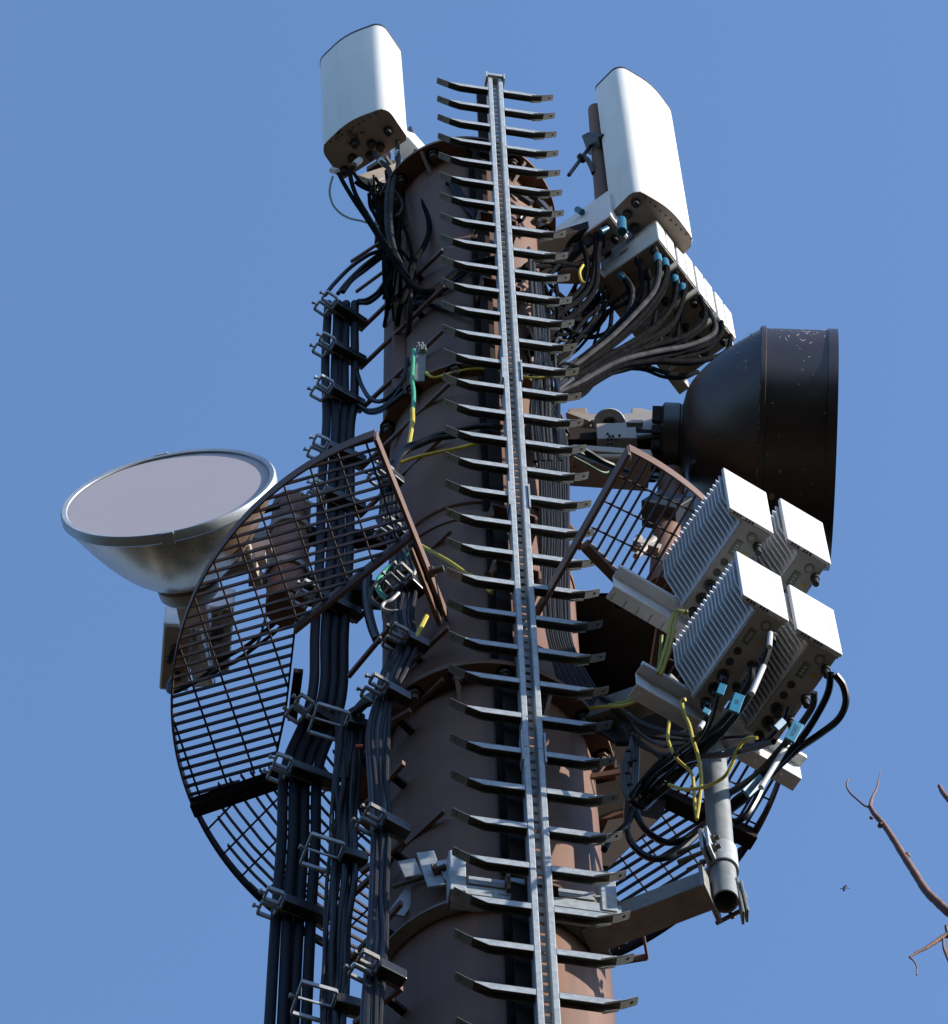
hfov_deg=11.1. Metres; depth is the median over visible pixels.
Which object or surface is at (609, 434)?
dish mount
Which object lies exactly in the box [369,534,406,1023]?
cable
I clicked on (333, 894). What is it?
cable
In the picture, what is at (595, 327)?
cable
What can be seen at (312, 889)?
feeder cable
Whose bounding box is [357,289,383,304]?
cable
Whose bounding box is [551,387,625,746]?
cable
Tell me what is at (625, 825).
cable
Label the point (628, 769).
cable
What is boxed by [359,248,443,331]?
cable support bar
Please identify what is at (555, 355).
cable
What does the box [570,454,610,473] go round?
cable
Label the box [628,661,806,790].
mounting rail
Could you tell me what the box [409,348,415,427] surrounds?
cable
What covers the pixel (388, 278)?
cable
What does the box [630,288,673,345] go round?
cable
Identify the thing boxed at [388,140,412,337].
cable
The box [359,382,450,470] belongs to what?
cable support bar
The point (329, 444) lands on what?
cable clamp
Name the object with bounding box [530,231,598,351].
cable
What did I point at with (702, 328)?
cable
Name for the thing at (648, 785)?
cable
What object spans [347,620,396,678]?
cable support bar
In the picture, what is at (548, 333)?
cable
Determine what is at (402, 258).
cable
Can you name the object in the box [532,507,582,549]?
tube
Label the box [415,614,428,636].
cable
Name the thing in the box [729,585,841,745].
radio unit
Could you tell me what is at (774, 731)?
cable
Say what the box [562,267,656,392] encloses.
cable
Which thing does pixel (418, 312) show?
cable support bar
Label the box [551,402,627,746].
cable
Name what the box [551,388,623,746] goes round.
cable
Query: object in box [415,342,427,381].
earthing bar
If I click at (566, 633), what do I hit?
cable
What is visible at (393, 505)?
cable
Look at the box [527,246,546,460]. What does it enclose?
cable
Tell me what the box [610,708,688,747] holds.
cable
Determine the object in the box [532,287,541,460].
cable
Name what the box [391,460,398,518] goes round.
cable
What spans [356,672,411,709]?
cable clamp
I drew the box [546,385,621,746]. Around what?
cable
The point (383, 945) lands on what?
cable
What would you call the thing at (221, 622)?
outdoor radio
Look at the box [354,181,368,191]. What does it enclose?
cable
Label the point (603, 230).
cable marker
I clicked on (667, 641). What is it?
cable
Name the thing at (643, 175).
panel antenna
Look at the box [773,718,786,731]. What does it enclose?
marker tag
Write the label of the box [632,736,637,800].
cable
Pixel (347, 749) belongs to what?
cable
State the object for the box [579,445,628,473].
cable
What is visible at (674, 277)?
cable marker
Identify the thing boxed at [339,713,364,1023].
cable
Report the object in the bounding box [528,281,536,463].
cable
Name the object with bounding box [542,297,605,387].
cable
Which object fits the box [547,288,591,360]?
cable
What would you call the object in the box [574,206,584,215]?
cable marker
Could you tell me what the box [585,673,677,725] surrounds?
pole bracket
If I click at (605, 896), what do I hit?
ladder clamp
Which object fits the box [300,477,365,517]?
cable clamp
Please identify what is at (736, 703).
marker tag
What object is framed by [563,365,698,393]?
cable
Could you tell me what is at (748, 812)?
cable
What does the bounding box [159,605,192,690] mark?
outdoor radio
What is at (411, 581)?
cable clamp
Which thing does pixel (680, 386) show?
filter rack
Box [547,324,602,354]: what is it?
cable
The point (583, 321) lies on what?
cable
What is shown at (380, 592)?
cable
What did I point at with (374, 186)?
cable
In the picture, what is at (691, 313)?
twin filter box
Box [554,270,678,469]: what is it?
cable
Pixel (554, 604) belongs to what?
cable
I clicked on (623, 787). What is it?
cable
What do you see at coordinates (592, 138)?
antenna pole
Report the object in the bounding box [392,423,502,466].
cable
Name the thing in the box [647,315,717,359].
cable
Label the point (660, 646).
cable
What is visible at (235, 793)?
service platform
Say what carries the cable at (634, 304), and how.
attached to the steel mast
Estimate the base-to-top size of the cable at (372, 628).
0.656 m
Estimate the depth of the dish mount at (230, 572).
16.35 m
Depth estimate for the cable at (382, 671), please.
14.77 m
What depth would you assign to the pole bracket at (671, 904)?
13.35 m
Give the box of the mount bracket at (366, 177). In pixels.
[356,126,415,235]
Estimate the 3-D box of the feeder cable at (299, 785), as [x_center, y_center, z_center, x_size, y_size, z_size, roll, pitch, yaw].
[-0.476,1.122,14.218,0.133,9.701,0.043,-20,-69,7]
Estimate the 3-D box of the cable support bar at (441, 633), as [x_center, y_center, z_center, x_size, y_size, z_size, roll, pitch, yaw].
[-0.252,0.531,15.109,0.030,0.026,0.510,42,-74,-16]
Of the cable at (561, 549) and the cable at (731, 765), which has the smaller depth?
the cable at (731, 765)
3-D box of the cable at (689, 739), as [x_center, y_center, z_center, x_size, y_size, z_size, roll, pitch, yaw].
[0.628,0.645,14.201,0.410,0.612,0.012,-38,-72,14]
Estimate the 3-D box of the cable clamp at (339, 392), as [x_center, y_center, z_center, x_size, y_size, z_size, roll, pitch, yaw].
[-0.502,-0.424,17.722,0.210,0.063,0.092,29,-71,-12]
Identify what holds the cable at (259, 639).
attached to the dish mount at (230, 572)
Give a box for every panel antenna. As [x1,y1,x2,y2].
[320,23,406,178]
[595,66,691,253]
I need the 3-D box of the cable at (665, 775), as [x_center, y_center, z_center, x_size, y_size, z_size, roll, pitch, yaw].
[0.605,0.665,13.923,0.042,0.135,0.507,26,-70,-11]
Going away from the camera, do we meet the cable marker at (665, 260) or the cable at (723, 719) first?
the cable at (723, 719)
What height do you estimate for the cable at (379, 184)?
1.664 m
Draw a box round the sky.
[0,0,947,1023]
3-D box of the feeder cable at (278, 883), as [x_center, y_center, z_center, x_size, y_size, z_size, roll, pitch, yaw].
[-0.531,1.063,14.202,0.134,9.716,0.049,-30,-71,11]
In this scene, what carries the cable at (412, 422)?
attached to the steel mast
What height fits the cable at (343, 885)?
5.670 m
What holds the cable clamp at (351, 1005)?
attached to the cable at (331, 932)
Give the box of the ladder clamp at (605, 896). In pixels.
[446,850,621,926]
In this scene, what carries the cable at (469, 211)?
attached to the steel mast
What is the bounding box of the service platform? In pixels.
[171,429,790,965]
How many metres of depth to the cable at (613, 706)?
14.42 m
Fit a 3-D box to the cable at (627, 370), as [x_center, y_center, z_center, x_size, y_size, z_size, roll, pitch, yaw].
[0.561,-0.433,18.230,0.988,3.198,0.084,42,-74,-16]
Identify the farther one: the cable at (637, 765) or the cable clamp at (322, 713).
the cable clamp at (322, 713)
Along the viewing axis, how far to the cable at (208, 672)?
16.10 m
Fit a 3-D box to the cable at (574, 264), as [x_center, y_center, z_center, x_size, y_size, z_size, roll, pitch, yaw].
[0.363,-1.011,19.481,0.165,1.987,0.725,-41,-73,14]
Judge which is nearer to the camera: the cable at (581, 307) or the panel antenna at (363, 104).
the cable at (581, 307)
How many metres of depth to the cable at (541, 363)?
17.29 m
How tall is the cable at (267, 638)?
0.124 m
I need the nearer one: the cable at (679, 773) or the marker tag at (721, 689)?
the marker tag at (721, 689)
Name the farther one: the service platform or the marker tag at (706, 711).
the service platform
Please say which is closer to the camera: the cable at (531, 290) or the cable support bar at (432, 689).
the cable support bar at (432, 689)
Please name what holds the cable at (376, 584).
attached to the steel mast
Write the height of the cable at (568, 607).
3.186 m
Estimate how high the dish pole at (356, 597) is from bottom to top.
0.880 m
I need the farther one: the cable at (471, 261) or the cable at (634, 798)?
the cable at (471, 261)
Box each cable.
[166,624,275,693]
[202,616,267,668]
[208,626,281,675]
[264,300,331,1023]
[277,314,340,1023]
[288,300,349,1023]
[291,321,341,952]
[300,300,358,1023]
[319,714,338,1023]
[322,714,341,1023]
[324,247,381,296]
[326,713,346,1023]
[328,176,378,226]
[328,706,353,1002]
[331,711,350,1023]
[334,704,371,1023]
[336,252,381,295]
[337,172,505,295]
[338,715,357,992]
[339,651,391,782]
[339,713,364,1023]
[340,651,394,780]
[341,254,386,293]
[341,714,359,992]
[346,651,403,779]
[346,667,392,773]
[348,165,502,290]
[353,172,376,190]
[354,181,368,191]
[355,357,408,403]
[355,386,403,410]
[357,283,382,300]
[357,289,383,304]
[357,389,406,414]
[360,518,401,1023]
[361,574,381,643]
[365,519,405,1023]
[367,181,388,299]
[367,192,384,230]
[368,187,407,302]
[368,569,408,614]
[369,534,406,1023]
[371,185,402,298]
[372,150,412,334]
[372,175,399,294]
[372,516,410,1023]
[374,551,409,600]
[375,177,413,267]
[376,191,415,299]
[376,460,383,513]
[376,524,412,1010]
[378,516,417,1023]
[380,460,387,512]
[381,591,399,612]
[382,217,397,327]
[384,170,391,309]
[386,478,390,510]
[387,201,394,303]
[387,209,394,266]
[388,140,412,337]
[389,460,394,516]
[390,192,404,299]
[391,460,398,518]
[392,198,401,320]
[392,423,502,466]
[393,189,403,217]
[394,434,456,470]
[395,199,431,324]
[395,238,424,324]
[400,443,478,464]
[407,407,414,453]
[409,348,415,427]
[413,300,480,322]
[414,258,494,297]
[414,272,468,301]
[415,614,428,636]
[422,544,493,594]
[424,368,550,378]
[445,181,475,219]
[454,184,475,212]
[517,259,591,281]
[519,250,610,269]
[525,303,589,375]
[526,313,560,459]
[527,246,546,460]
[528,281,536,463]
[529,239,589,350]
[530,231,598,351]
[530,233,605,356]
[532,262,544,460]
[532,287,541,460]
[536,282,546,460]
[536,376,618,746]
[537,282,552,460]
[538,335,562,460]
[541,283,576,338]
[541,331,550,460]
[541,378,619,746]
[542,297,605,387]
[544,243,574,284]
[544,285,613,339]
[544,378,620,746]
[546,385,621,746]
[547,284,599,304]
[547,285,606,353]
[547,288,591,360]
[547,308,585,342]
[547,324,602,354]
[548,246,661,482]
[548,313,608,391]
[548,384,622,746]
[549,295,706,469]
[551,255,668,469]
[551,291,627,364]
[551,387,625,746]
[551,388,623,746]
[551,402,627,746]
[551,408,626,746]
[551,413,624,746]
[552,408,627,745]
[553,280,687,482]
[553,293,637,366]
[553,324,577,391]
[553,408,629,745]
[554,256,644,408]
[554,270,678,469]
[554,282,599,337]
[555,268,651,470]
[555,288,576,391]
[555,333,732,470]
[558,293,600,332]
[558,294,610,383]
[560,270,635,379]
[561,295,600,317]
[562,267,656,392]
[563,320,724,391]
[563,337,663,390]
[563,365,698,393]
[567,284,577,296]
[568,308,657,378]
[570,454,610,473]
[571,315,681,383]
[575,452,612,469]
[578,264,585,283]
[579,341,688,392]
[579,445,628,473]
[581,326,720,392]
[581,368,692,397]
[582,308,717,382]
[585,360,711,389]
[589,700,637,709]
[590,270,669,363]
[597,695,695,737]
[601,805,634,852]
[607,698,632,704]
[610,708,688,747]
[620,731,634,804]
[623,800,705,861]
[624,283,630,311]
[624,734,636,793]
[625,732,633,790]
[628,667,754,797]
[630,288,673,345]
[630,701,709,803]
[631,706,790,758]
[631,727,721,810]
[631,729,750,741]
[631,805,705,845]
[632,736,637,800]
[633,739,681,756]
[635,744,640,800]
[638,314,680,347]
[638,634,773,804]
[638,677,725,801]
[639,311,707,352]
[640,748,689,795]
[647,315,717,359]
[653,739,775,783]
[656,609,686,674]
[657,634,662,667]
[659,609,687,676]
[666,720,698,820]
[667,736,758,790]
[680,698,702,819]
[729,691,817,795]
[730,671,833,807]
[731,672,849,812]
[732,790,762,825]
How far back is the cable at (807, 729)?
13.81 m
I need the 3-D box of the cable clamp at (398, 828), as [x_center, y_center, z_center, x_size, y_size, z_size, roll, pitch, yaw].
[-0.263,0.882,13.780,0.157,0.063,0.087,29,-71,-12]
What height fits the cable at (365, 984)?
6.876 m
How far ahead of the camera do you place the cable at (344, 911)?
13.68 m
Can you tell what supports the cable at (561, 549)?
attached to the steel mast
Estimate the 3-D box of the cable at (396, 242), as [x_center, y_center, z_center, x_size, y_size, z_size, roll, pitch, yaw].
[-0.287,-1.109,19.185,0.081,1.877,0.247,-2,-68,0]
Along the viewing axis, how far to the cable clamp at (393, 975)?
12.93 m
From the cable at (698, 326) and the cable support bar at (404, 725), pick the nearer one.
the cable support bar at (404, 725)
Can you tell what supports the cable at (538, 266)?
attached to the steel mast
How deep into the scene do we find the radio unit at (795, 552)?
14.82 m
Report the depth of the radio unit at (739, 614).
14.18 m
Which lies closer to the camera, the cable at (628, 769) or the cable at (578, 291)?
the cable at (628, 769)
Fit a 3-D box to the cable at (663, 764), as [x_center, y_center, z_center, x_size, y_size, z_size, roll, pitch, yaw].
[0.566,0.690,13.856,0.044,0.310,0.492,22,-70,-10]
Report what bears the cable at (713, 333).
attached to the steel mast
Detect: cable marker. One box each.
[329,167,339,174]
[351,157,362,167]
[378,157,388,167]
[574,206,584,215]
[598,226,609,234]
[617,216,626,235]
[617,273,625,282]
[653,252,662,266]
[662,257,669,271]
[670,274,679,287]
[679,282,685,295]
[697,721,705,730]
[749,664,765,695]
[758,747,786,789]
[767,631,772,649]
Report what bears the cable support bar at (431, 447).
attached to the steel mast
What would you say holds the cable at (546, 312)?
attached to the steel mast
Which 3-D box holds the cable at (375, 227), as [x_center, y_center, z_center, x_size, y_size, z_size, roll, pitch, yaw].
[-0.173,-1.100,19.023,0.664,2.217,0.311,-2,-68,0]
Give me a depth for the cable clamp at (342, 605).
15.92 m
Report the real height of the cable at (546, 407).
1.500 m
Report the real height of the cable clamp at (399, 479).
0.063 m
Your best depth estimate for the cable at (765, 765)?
13.84 m
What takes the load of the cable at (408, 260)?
attached to the steel mast
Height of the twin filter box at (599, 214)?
0.360 m
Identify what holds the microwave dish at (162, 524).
attached to the dish mount at (230, 572)
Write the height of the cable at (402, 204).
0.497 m
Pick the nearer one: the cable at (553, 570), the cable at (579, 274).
the cable at (553, 570)
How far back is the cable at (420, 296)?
18.22 m
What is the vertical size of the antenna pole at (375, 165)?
1.750 m
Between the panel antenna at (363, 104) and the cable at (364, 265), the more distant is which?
the panel antenna at (363, 104)
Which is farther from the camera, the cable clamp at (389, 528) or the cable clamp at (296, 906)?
the cable clamp at (389, 528)
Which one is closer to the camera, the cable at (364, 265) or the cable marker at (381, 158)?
the cable at (364, 265)
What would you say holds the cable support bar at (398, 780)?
attached to the steel mast
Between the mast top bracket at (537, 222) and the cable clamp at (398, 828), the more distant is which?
the mast top bracket at (537, 222)
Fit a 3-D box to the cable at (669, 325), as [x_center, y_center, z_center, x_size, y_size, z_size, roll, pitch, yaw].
[0.543,-0.470,17.970,0.787,3.380,0.101,32,-72,-13]
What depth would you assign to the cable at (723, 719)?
13.87 m
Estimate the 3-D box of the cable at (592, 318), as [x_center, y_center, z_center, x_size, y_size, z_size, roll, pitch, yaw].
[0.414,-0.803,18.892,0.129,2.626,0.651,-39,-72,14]
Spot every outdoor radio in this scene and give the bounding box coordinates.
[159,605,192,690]
[206,588,235,671]
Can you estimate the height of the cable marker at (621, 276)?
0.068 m
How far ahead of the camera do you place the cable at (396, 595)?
15.24 m
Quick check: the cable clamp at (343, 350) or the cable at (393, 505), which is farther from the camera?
the cable clamp at (343, 350)
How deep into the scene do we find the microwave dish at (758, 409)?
17.14 m
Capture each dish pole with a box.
[248,490,386,626]
[632,465,693,595]
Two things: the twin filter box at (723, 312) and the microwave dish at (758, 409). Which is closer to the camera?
the microwave dish at (758, 409)
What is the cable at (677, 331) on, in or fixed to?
attached to the steel mast
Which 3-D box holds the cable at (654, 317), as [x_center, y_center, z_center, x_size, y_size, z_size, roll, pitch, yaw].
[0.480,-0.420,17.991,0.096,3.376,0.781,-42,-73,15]
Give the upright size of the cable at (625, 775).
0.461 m
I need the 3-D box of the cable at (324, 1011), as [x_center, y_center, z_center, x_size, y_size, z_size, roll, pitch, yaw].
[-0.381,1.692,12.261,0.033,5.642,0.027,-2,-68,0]
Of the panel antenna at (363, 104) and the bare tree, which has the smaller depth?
the bare tree
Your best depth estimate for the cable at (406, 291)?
18.11 m
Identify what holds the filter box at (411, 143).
attached to the mount bracket at (366, 177)
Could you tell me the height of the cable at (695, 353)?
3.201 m
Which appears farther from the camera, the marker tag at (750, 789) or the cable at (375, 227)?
the cable at (375, 227)
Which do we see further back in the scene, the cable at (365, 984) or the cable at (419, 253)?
the cable at (419, 253)
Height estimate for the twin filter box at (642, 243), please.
0.360 m
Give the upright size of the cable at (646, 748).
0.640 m
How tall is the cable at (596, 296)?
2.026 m
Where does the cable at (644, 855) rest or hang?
hanging from the mounting rail at (664, 695)
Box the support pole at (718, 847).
[676,518,749,924]
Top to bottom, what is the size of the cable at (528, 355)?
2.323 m
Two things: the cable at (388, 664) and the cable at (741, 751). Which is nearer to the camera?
the cable at (741, 751)
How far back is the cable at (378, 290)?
18.68 m
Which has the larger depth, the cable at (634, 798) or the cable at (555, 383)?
the cable at (555, 383)
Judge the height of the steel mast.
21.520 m
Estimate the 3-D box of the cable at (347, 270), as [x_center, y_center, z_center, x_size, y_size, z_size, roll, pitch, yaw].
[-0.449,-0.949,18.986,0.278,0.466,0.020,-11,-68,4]
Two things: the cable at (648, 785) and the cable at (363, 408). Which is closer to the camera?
the cable at (648, 785)
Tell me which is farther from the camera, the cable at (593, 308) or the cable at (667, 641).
the cable at (593, 308)
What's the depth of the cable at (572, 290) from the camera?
19.60 m
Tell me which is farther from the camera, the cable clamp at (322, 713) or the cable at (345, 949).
the cable clamp at (322, 713)
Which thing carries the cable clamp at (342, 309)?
attached to the cable support bar at (419, 278)
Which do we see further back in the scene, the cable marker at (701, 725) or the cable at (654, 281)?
the cable at (654, 281)
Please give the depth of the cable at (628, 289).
19.34 m
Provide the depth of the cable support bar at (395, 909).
13.46 m
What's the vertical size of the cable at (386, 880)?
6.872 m
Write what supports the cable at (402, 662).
attached to the cable clamp at (411, 638)
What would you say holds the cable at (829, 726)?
hanging from the support pole at (718, 847)
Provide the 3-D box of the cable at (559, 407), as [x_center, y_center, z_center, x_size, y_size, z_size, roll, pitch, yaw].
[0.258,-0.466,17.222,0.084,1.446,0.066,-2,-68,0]
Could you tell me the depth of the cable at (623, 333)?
18.50 m
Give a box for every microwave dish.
[60,448,276,628]
[576,593,701,783]
[650,326,838,570]
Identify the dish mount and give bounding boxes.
[190,502,280,687]
[566,408,660,490]
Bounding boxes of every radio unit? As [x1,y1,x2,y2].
[662,468,772,618]
[673,551,788,711]
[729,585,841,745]
[752,498,830,593]
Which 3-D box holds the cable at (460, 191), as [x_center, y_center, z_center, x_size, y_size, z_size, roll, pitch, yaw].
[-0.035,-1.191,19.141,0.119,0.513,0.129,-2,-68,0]
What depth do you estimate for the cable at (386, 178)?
18.47 m
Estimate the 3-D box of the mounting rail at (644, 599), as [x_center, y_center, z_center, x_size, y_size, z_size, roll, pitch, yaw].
[0.659,0.348,14.835,0.565,0.100,0.087,30,-71,-12]
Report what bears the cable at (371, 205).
attached to the steel mast
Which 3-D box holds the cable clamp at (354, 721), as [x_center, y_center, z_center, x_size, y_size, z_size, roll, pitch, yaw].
[-0.414,0.644,14.798,0.196,0.063,0.105,17,-69,-8]
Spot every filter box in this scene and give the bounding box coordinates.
[393,131,424,159]
[555,191,627,261]
[600,219,675,295]
[623,245,695,325]
[643,266,715,339]
[674,292,735,356]
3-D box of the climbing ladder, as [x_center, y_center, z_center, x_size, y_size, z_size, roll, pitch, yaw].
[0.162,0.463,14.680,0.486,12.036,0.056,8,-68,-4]
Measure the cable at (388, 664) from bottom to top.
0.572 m
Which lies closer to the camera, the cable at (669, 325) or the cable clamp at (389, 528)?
the cable clamp at (389, 528)
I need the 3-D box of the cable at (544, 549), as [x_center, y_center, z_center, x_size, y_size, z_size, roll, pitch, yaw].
[0.309,0.091,16.050,0.212,3.259,0.083,11,-68,-5]
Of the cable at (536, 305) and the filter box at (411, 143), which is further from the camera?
the filter box at (411, 143)
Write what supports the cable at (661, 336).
attached to the steel mast
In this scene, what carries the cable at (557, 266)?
attached to the steel mast
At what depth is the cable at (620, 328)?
18.45 m
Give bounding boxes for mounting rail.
[606,564,690,639]
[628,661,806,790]
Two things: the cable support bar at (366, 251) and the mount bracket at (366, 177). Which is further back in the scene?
the mount bracket at (366, 177)
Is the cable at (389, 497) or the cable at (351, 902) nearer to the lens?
the cable at (351, 902)
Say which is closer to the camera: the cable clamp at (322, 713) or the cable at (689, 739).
the cable at (689, 739)
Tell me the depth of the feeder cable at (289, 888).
14.99 m
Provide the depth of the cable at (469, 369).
17.22 m
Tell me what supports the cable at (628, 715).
hanging from the pole bracket at (638, 710)
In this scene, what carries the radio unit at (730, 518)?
attached to the mounting rail at (644, 599)
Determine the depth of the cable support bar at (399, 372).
17.68 m
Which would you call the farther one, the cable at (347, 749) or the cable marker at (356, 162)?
the cable marker at (356, 162)
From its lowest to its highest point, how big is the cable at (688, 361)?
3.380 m
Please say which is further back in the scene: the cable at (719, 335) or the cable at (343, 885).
the cable at (719, 335)
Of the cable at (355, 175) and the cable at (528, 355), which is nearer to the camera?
the cable at (528, 355)
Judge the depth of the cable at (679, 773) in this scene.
13.99 m
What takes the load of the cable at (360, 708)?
attached to the cable clamp at (354, 721)
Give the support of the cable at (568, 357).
attached to the steel mast
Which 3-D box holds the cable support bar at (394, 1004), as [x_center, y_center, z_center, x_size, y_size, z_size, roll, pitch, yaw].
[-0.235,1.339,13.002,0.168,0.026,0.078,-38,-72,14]
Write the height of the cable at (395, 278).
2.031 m
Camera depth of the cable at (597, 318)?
18.86 m
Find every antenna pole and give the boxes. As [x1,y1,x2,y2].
[366,150,395,248]
[537,103,607,273]
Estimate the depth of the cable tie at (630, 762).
14.30 m
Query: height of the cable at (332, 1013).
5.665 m
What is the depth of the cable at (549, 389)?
17.08 m
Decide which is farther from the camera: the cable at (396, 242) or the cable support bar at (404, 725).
the cable at (396, 242)
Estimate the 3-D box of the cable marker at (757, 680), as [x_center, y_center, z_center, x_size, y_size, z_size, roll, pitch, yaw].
[0.799,0.473,13.721,0.061,0.189,0.016,-2,-68,0]
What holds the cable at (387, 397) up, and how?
attached to the steel mast
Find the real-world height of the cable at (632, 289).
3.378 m
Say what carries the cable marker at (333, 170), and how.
attached to the cable at (437, 287)
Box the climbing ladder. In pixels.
[436,71,638,1023]
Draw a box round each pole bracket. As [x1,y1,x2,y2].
[388,851,721,960]
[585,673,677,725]
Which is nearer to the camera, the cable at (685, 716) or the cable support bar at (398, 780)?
the cable at (685, 716)
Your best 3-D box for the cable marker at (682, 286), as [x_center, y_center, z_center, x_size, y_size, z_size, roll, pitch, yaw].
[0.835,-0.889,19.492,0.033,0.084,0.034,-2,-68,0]
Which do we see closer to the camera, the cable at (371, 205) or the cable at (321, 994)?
the cable at (321, 994)
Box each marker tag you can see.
[701,707,710,716]
[716,683,726,696]
[728,692,744,714]
[741,774,762,797]
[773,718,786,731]
[784,720,803,743]
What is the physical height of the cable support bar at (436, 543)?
0.026 m
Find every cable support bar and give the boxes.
[319,807,444,927]
[325,677,444,791]
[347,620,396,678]
[350,222,408,262]
[351,900,402,963]
[352,986,406,1023]
[354,528,451,623]
[355,253,406,292]
[358,329,443,413]
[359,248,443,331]
[359,286,445,369]
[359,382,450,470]
[359,441,440,517]
[359,625,449,713]
[360,840,407,874]
[363,760,406,805]
[391,707,414,735]
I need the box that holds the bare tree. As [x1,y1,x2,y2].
[846,773,947,975]
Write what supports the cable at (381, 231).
hanging from the steel mast
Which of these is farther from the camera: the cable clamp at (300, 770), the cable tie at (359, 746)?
the cable clamp at (300, 770)
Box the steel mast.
[358,94,648,1023]
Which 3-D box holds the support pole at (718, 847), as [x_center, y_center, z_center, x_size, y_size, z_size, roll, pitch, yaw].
[0.655,0.575,14.512,0.209,2.727,0.183,-37,-72,13]
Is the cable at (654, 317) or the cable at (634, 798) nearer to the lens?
the cable at (634, 798)
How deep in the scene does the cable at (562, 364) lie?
18.59 m
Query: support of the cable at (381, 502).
attached to the cable clamp at (399, 479)
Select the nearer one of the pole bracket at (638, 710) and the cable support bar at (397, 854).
the cable support bar at (397, 854)
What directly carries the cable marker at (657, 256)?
attached to the cable at (620, 328)
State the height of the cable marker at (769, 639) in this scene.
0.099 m
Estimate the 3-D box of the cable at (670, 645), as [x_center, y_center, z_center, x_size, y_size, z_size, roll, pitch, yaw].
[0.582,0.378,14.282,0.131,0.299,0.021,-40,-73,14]
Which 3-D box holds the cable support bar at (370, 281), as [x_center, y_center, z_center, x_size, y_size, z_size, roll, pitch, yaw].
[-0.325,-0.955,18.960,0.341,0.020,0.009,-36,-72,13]
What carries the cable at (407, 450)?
attached to the steel mast
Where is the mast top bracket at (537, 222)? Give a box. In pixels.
[512,194,552,226]
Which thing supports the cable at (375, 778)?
attached to the cable clamp at (398, 828)
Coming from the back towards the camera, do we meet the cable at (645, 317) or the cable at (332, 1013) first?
the cable at (645, 317)
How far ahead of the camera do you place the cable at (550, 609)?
15.70 m
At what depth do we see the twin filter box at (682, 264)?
19.70 m
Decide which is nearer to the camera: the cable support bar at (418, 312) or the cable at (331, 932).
the cable at (331, 932)
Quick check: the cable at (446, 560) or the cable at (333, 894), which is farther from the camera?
the cable at (446, 560)
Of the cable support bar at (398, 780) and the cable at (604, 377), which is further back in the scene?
the cable at (604, 377)
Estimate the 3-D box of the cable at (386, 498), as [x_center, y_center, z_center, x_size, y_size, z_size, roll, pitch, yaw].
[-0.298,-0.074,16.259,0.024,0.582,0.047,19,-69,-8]
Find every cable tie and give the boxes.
[356,744,362,748]
[624,749,637,793]
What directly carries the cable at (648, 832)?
hanging from the mounting rail at (664, 695)
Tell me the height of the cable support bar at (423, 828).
0.026 m
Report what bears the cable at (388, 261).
attached to the steel mast
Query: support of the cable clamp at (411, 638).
attached to the steel mast
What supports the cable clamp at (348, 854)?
attached to the cable at (345, 949)
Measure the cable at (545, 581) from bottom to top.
3.253 m
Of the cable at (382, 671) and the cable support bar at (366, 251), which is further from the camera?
the cable support bar at (366, 251)
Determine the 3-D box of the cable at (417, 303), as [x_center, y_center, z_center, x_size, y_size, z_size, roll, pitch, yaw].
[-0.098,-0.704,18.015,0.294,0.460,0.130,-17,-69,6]
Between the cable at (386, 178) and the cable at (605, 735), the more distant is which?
the cable at (386, 178)
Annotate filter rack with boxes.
[557,266,704,393]
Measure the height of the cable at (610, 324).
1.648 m
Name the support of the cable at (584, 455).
attached to the dish mount at (609, 434)
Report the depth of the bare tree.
10.03 m
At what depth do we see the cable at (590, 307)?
19.32 m
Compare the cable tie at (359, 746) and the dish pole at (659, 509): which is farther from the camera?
the dish pole at (659, 509)
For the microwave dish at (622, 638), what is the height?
0.780 m
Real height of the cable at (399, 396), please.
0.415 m
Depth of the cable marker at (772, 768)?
13.68 m
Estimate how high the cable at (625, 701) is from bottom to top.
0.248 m
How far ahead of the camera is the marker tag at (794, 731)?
13.38 m
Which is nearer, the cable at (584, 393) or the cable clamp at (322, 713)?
the cable clamp at (322, 713)
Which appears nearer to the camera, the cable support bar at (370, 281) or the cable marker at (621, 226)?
the cable support bar at (370, 281)
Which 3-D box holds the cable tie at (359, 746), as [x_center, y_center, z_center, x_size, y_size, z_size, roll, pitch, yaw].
[-0.344,0.706,14.650,0.022,0.015,0.016,-2,-68,0]
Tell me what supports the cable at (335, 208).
attached to the antenna pole at (375, 165)
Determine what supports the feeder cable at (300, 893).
attached to the cable clamp at (343, 350)
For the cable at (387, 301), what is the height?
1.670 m
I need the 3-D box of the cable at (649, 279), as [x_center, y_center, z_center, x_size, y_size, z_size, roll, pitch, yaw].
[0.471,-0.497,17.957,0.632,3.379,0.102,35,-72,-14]
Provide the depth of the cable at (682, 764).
13.80 m
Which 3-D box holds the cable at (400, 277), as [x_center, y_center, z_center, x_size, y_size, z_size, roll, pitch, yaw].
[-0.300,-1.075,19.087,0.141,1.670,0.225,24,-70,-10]
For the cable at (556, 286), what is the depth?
18.16 m
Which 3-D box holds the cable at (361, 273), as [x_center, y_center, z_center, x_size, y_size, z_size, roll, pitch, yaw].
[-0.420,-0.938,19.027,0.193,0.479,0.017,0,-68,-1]
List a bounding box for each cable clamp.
[252,885,323,926]
[262,751,332,791]
[282,693,335,728]
[288,979,360,1022]
[290,578,361,623]
[298,832,368,874]
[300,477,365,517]
[303,433,366,470]
[306,374,364,412]
[306,702,367,741]
[309,331,366,367]
[311,290,366,329]
[343,948,406,988]
[351,802,410,840]
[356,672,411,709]
[365,460,403,487]
[371,515,407,541]
[377,622,429,656]
[380,560,424,598]
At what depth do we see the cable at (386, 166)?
19.20 m
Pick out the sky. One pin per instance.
(171, 230)
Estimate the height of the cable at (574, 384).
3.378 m
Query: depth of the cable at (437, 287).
18.39 m
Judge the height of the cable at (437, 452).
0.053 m

